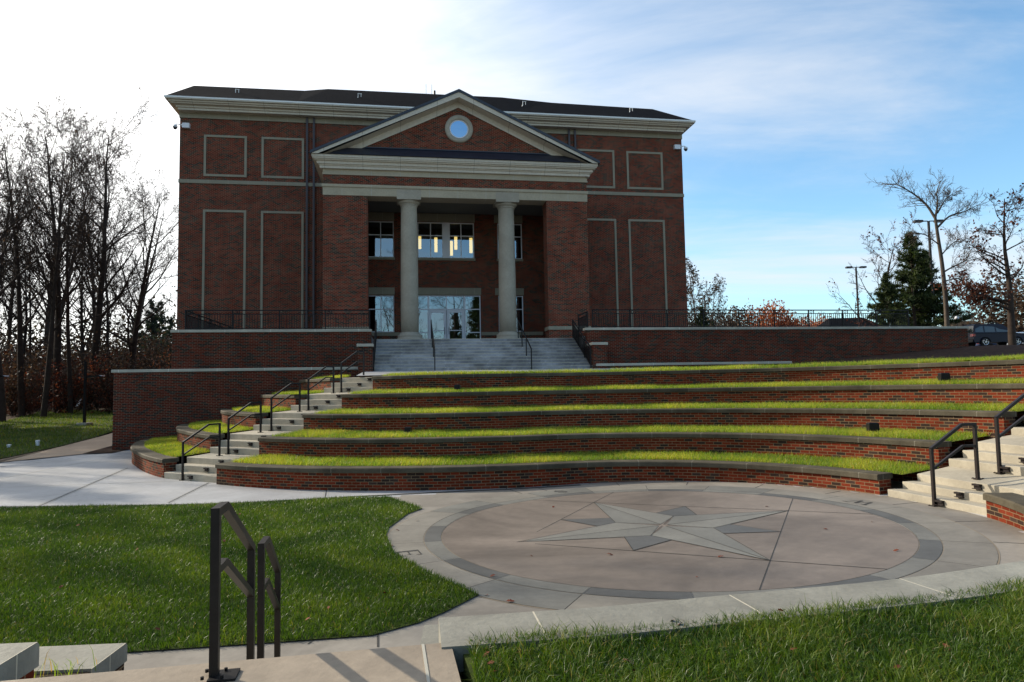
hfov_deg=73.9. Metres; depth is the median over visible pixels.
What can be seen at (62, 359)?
understorey shrub
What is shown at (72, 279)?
bare tree
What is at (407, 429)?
floodlight
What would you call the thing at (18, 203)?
bare tree
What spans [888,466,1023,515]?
stair flight
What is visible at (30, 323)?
bare tree
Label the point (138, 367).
understorey shrub
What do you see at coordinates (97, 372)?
understorey shrub
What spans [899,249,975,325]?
pine tree
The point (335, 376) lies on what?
tier grass
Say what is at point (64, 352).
understorey shrub
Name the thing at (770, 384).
tier grass
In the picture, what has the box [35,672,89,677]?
bank
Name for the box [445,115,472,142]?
round window
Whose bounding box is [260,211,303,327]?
blind window frame
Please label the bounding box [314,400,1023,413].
tier grass
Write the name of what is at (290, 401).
seating wall
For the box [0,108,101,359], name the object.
bare tree
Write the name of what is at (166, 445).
tier grass
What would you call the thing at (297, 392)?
tier grass
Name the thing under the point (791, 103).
sky
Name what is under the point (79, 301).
bare tree
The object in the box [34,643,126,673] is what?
seating wall
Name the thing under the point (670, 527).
compass star seam
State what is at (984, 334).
parked car
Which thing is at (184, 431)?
seating wall
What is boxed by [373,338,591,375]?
staircase
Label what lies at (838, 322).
building
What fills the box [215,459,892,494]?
seating wall
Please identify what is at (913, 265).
pine tree
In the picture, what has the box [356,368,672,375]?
walkway
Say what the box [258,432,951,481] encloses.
seating wall
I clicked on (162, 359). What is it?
orange shrub
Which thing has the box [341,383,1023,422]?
seating wall
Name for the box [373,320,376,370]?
railing
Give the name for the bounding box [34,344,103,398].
understorey shrub
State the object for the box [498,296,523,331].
window
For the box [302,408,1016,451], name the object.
seating wall
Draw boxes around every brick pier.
[357,344,373,376]
[586,342,607,368]
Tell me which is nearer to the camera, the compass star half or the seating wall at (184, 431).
the compass star half
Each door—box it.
[429,310,446,338]
[447,310,464,338]
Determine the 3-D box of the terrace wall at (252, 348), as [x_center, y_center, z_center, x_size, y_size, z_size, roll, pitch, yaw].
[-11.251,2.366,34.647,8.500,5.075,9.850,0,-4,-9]
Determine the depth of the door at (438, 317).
41.08 m
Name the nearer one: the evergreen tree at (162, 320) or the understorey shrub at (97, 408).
the understorey shrub at (97, 408)
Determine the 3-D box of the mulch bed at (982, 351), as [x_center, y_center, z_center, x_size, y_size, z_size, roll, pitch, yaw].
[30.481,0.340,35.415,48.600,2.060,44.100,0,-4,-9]
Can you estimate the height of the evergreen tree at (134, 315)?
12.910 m
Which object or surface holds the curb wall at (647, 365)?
on the mulch bed at (982, 351)
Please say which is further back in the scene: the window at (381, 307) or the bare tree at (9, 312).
the bare tree at (9, 312)
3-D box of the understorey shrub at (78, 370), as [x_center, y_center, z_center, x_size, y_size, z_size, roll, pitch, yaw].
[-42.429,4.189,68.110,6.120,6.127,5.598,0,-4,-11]
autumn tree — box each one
[694,304,777,326]
[718,302,781,326]
[741,298,804,326]
[786,312,830,326]
[846,314,878,326]
[950,273,1023,331]
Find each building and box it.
[164,84,695,338]
[817,318,872,326]
[951,321,981,325]
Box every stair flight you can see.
[0,643,460,681]
[164,453,254,482]
[210,430,295,455]
[253,411,320,430]
[291,392,352,410]
[324,377,372,392]
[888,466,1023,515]
[949,435,1023,475]
[1011,427,1023,435]
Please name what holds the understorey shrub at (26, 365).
on the ground at (959, 454)
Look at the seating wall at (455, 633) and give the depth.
4.22 m
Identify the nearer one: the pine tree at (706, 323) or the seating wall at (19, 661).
the seating wall at (19, 661)
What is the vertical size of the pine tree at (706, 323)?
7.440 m
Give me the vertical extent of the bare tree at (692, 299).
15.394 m
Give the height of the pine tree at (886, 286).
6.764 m
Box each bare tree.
[0,88,125,412]
[0,101,123,417]
[0,106,145,413]
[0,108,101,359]
[0,111,89,421]
[0,115,87,416]
[0,137,135,402]
[0,142,61,295]
[0,162,51,359]
[0,194,71,393]
[0,216,25,310]
[0,216,31,322]
[0,221,12,324]
[0,224,46,343]
[0,241,65,363]
[0,242,28,355]
[33,220,111,373]
[38,148,177,369]
[43,86,177,410]
[54,146,171,393]
[57,151,151,362]
[61,179,165,355]
[102,258,159,355]
[104,177,178,332]
[686,257,721,325]
[686,275,701,325]
[695,275,727,325]
[826,206,918,326]
[864,165,1002,325]
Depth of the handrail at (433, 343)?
30.97 m
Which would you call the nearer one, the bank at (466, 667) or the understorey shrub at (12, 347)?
the bank at (466, 667)
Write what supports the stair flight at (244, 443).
on the stair flight at (200, 468)
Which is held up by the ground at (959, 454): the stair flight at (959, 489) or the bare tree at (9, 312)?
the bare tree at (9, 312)
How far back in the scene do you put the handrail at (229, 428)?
19.94 m
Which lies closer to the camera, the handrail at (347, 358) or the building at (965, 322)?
the handrail at (347, 358)
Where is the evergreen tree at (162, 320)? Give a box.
[147,301,167,346]
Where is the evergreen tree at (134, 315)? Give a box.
[122,313,144,367]
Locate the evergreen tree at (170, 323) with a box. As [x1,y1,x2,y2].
[154,316,175,365]
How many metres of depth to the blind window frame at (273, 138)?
40.15 m
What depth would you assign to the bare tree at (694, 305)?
83.91 m
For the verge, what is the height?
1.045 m
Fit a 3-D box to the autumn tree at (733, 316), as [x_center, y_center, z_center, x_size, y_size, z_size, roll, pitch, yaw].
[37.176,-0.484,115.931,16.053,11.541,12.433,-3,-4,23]
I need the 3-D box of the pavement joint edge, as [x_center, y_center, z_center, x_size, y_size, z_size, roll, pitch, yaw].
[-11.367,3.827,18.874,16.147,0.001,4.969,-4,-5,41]
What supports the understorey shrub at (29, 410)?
on the verge
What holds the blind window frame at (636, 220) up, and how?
in the brick building at (458, 214)
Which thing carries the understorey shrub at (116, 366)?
on the ground at (959, 454)
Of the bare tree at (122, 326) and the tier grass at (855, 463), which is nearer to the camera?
the tier grass at (855, 463)
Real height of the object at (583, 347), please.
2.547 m
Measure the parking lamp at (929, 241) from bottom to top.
12.009 m
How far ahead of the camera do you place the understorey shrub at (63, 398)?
54.41 m
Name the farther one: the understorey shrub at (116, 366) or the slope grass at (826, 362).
the understorey shrub at (116, 366)
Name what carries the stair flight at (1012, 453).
on the stair flight at (959, 489)
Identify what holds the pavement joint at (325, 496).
on the pavement
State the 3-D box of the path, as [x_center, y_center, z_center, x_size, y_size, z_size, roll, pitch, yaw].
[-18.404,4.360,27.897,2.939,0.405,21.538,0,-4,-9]
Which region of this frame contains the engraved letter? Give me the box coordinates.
[397,550,421,555]
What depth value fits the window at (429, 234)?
41.36 m
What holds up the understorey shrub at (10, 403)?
on the ground at (959, 454)
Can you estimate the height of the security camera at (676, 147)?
0.385 m
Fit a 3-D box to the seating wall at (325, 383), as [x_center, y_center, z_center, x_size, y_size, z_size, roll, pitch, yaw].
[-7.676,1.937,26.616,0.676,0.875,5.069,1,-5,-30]
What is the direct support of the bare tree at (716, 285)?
on the parking lot
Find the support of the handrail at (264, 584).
on the stair flight at (434, 662)
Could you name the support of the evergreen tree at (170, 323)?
on the ground at (959, 454)
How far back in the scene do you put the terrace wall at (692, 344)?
33.69 m
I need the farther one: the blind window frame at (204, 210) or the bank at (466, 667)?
the blind window frame at (204, 210)
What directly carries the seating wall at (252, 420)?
on the terrace bed
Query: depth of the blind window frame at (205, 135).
39.68 m
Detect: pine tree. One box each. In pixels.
[690,306,712,325]
[866,229,955,325]
[868,272,913,326]
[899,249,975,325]
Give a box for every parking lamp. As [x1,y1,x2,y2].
[845,266,866,321]
[913,219,943,319]
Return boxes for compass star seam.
[518,502,787,559]
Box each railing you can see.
[185,310,369,329]
[186,311,236,329]
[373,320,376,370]
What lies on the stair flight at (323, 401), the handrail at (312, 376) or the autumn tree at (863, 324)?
the handrail at (312, 376)
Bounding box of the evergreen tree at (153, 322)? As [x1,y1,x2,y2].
[137,299,167,358]
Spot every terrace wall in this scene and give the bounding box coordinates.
[170,329,372,368]
[580,326,968,362]
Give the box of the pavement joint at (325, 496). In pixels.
[42,468,1008,651]
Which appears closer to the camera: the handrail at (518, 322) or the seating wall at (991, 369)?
the seating wall at (991, 369)
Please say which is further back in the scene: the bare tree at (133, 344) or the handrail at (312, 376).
the bare tree at (133, 344)
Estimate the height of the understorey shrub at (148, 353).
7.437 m
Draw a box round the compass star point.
[563,506,779,549]
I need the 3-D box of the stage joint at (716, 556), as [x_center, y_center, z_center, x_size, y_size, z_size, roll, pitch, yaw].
[2.454,2.996,11.068,6.201,0.128,6.202,-3,-4,25]
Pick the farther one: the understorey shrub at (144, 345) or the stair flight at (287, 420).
the understorey shrub at (144, 345)
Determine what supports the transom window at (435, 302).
in the brick building at (458, 214)
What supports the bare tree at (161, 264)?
on the ground at (959, 454)
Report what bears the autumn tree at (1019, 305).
on the parking lot
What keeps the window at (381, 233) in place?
in the brick building at (458, 214)
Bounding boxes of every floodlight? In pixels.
[404,427,411,433]
[866,422,879,430]
[938,373,949,380]
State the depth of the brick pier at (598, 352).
30.91 m
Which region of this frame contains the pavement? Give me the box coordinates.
[0,450,1023,599]
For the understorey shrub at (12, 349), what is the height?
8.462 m
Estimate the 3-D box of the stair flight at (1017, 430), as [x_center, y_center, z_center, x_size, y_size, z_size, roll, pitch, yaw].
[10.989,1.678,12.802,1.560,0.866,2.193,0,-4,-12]
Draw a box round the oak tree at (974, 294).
[930,183,1023,344]
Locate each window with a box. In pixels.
[369,221,393,256]
[369,295,393,331]
[417,222,442,257]
[428,295,464,309]
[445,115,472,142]
[449,223,473,257]
[497,224,521,258]
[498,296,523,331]
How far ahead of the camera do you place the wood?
117.99 m
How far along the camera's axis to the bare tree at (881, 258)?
65.91 m
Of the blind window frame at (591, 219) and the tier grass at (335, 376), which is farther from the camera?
the blind window frame at (591, 219)
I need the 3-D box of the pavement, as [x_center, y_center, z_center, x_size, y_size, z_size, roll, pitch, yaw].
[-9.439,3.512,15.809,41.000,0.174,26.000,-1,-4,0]
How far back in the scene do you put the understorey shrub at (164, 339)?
67.00 m
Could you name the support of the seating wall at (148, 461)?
on the pavement
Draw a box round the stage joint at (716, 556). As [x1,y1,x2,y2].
[535,492,883,589]
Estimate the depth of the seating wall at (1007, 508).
10.36 m
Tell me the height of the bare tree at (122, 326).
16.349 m
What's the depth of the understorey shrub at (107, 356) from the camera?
59.60 m
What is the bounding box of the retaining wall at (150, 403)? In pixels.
[111,367,374,449]
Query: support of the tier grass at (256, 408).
on the terrace bed
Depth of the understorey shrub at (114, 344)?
71.87 m
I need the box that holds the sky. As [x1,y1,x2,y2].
[0,0,1023,354]
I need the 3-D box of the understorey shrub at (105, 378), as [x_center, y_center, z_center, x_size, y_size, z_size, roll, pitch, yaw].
[-31.956,3.325,55.246,5.186,5.291,4.351,2,-5,-38]
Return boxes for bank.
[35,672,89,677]
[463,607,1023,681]
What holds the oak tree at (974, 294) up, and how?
on the mulch bed at (982, 351)
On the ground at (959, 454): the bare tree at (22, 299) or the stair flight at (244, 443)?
the bare tree at (22, 299)
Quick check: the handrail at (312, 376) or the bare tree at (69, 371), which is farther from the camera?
the bare tree at (69, 371)
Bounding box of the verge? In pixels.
[0,410,112,458]
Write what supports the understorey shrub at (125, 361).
on the ground at (959, 454)
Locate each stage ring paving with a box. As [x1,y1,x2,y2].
[388,485,997,608]
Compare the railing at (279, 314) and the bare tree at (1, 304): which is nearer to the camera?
the railing at (279, 314)
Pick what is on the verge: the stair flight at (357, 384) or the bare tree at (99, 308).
the bare tree at (99, 308)
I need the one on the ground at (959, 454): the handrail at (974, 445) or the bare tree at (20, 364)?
the bare tree at (20, 364)
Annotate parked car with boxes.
[966,323,1023,345]
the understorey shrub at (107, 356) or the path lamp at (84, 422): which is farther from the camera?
the understorey shrub at (107, 356)
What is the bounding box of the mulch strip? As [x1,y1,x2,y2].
[83,446,127,453]
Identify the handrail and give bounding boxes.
[179,423,222,480]
[200,501,255,681]
[225,402,261,453]
[257,536,280,658]
[270,383,301,430]
[306,366,333,410]
[339,351,365,392]
[431,320,434,370]
[517,320,531,368]
[928,423,984,506]
[993,393,1023,473]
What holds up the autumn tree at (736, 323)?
on the parking lot
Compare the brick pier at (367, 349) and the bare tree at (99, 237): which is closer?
the brick pier at (367, 349)
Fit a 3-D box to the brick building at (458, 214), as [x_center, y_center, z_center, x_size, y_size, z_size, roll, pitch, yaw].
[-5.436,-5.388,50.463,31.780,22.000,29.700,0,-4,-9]
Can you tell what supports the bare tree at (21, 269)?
on the ground at (959, 454)
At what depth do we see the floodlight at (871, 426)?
15.66 m
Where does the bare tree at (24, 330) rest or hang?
on the ground at (959, 454)
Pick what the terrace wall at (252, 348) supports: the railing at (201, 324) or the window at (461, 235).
the railing at (201, 324)
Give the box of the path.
[0,433,111,461]
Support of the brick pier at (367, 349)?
on the walkway
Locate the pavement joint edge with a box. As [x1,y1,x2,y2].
[1,459,328,504]
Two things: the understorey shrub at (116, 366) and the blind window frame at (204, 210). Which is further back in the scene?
the understorey shrub at (116, 366)
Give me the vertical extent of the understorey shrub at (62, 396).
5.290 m
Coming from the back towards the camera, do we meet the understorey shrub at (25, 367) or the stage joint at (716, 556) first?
the understorey shrub at (25, 367)
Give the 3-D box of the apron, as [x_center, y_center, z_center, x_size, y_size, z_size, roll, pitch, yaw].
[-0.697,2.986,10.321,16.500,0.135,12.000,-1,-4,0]
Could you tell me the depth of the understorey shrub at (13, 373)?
53.52 m
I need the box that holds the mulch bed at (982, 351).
[672,345,1023,367]
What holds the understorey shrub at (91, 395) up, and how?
on the verge
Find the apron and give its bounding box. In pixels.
[124,481,1023,669]
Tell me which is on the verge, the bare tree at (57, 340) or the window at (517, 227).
the bare tree at (57, 340)
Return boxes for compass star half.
[527,503,783,559]
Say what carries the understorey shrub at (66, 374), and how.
on the ground at (959, 454)
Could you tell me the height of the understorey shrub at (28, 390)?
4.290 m
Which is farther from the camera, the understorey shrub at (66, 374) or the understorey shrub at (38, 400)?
the understorey shrub at (66, 374)
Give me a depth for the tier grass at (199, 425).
22.84 m
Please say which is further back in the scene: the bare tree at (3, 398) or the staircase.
the bare tree at (3, 398)
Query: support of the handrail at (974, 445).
on the stair flight at (959, 489)
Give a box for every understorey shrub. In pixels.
[0,325,71,396]
[0,336,42,370]
[0,337,27,363]
[0,337,66,415]
[0,347,52,404]
[1,347,44,402]
[1,358,39,416]
[4,370,51,416]
[13,392,41,414]
[24,377,50,409]
[26,342,78,392]
[28,334,77,402]
[32,360,98,413]
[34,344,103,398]
[35,342,123,411]
[37,372,90,412]
[38,326,122,394]
[39,356,77,402]
[42,335,92,398]
[57,328,165,409]
[72,356,95,398]
[74,351,139,412]
[75,325,163,386]
[75,350,159,405]
[75,355,119,410]
[80,350,151,410]
[83,347,149,408]
[90,316,171,364]
[103,342,170,387]
[111,339,170,367]
[113,325,171,368]
[130,324,171,368]
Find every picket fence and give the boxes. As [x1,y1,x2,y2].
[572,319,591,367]
[578,311,587,331]
[592,309,908,327]
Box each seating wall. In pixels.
[0,642,39,680]
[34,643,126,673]
[130,439,178,477]
[176,424,224,457]
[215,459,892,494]
[220,409,267,435]
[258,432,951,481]
[261,394,306,417]
[299,378,339,399]
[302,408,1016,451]
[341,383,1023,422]
[372,359,1023,390]
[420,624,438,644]
[439,561,1023,681]
[983,493,1023,530]
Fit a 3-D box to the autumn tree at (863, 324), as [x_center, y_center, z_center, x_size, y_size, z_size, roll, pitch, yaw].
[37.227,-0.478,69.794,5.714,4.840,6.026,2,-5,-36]
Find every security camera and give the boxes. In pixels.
[173,123,189,129]
[673,144,687,150]
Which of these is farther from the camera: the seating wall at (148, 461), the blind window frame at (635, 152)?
the blind window frame at (635, 152)
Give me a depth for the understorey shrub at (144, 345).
70.35 m
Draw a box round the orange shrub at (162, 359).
[130,345,171,368]
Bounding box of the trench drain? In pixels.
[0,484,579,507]
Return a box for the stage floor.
[442,491,918,591]
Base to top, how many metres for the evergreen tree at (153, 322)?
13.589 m
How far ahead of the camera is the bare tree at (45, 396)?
50.43 m
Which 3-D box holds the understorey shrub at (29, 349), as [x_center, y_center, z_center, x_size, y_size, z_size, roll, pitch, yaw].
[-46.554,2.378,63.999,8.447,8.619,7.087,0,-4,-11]
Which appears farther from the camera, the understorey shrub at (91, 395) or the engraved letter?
the understorey shrub at (91, 395)
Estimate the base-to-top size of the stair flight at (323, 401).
0.866 m
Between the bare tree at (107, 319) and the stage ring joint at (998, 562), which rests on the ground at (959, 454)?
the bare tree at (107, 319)
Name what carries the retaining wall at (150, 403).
on the ground at (959, 454)
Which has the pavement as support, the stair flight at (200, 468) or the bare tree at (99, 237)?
the stair flight at (200, 468)
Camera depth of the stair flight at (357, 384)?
23.85 m
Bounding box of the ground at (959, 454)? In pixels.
[0,403,1023,466]
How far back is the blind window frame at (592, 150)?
43.35 m
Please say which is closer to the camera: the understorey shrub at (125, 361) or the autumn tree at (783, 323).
the understorey shrub at (125, 361)
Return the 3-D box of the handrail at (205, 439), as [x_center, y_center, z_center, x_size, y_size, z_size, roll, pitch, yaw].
[-8.589,3.041,18.835,0.126,1.472,1.256,-3,-5,30]
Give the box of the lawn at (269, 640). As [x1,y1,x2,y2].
[0,497,478,651]
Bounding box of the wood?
[0,266,176,400]
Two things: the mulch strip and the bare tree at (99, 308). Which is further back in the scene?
the bare tree at (99, 308)
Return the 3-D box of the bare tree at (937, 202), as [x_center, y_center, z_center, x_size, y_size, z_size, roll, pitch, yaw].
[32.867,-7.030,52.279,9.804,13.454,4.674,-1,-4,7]
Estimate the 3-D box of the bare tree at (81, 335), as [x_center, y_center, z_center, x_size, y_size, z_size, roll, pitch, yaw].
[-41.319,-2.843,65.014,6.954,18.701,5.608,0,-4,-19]
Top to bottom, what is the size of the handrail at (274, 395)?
1.472 m
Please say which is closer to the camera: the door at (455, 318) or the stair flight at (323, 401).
the stair flight at (323, 401)
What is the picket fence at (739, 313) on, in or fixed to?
on the terrace wall at (692, 344)
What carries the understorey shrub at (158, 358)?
on the ground at (959, 454)
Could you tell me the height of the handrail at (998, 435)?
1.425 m
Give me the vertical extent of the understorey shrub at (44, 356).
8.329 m
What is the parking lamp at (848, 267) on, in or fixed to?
on the parking lot
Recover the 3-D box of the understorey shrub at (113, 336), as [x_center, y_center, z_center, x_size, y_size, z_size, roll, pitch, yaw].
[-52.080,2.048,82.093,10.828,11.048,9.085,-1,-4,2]
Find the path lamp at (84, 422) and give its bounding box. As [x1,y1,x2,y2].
[76,361,104,425]
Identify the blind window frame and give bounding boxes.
[202,209,245,329]
[203,134,246,176]
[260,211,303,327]
[261,137,303,178]
[578,149,614,188]
[587,218,618,327]
[626,151,663,189]
[628,219,667,325]
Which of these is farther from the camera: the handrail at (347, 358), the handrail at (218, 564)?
the handrail at (347, 358)
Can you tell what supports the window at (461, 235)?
in the brick building at (458, 214)
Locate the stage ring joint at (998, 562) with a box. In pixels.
[386,487,999,609]
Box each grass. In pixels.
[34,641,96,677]
[144,435,209,456]
[188,419,252,432]
[231,448,935,474]
[232,405,290,412]
[271,389,323,394]
[272,423,990,440]
[311,374,350,378]
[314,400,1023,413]
[348,376,1023,393]
[381,354,1023,375]
[610,354,1023,369]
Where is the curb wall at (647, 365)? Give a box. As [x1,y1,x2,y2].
[596,361,791,367]
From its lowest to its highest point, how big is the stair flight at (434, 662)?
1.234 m
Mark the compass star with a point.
(711, 534)
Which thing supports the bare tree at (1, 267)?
on the ground at (959, 454)
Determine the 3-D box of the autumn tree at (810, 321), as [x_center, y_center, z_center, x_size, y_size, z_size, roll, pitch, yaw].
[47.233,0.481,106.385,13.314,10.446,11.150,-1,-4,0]
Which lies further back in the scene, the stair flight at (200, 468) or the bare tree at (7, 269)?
the bare tree at (7, 269)
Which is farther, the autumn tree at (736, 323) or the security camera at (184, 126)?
the autumn tree at (736, 323)
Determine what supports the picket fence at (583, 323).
on the terrace wall at (692, 344)
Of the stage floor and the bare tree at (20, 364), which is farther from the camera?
the bare tree at (20, 364)
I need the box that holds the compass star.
[527,503,779,558]

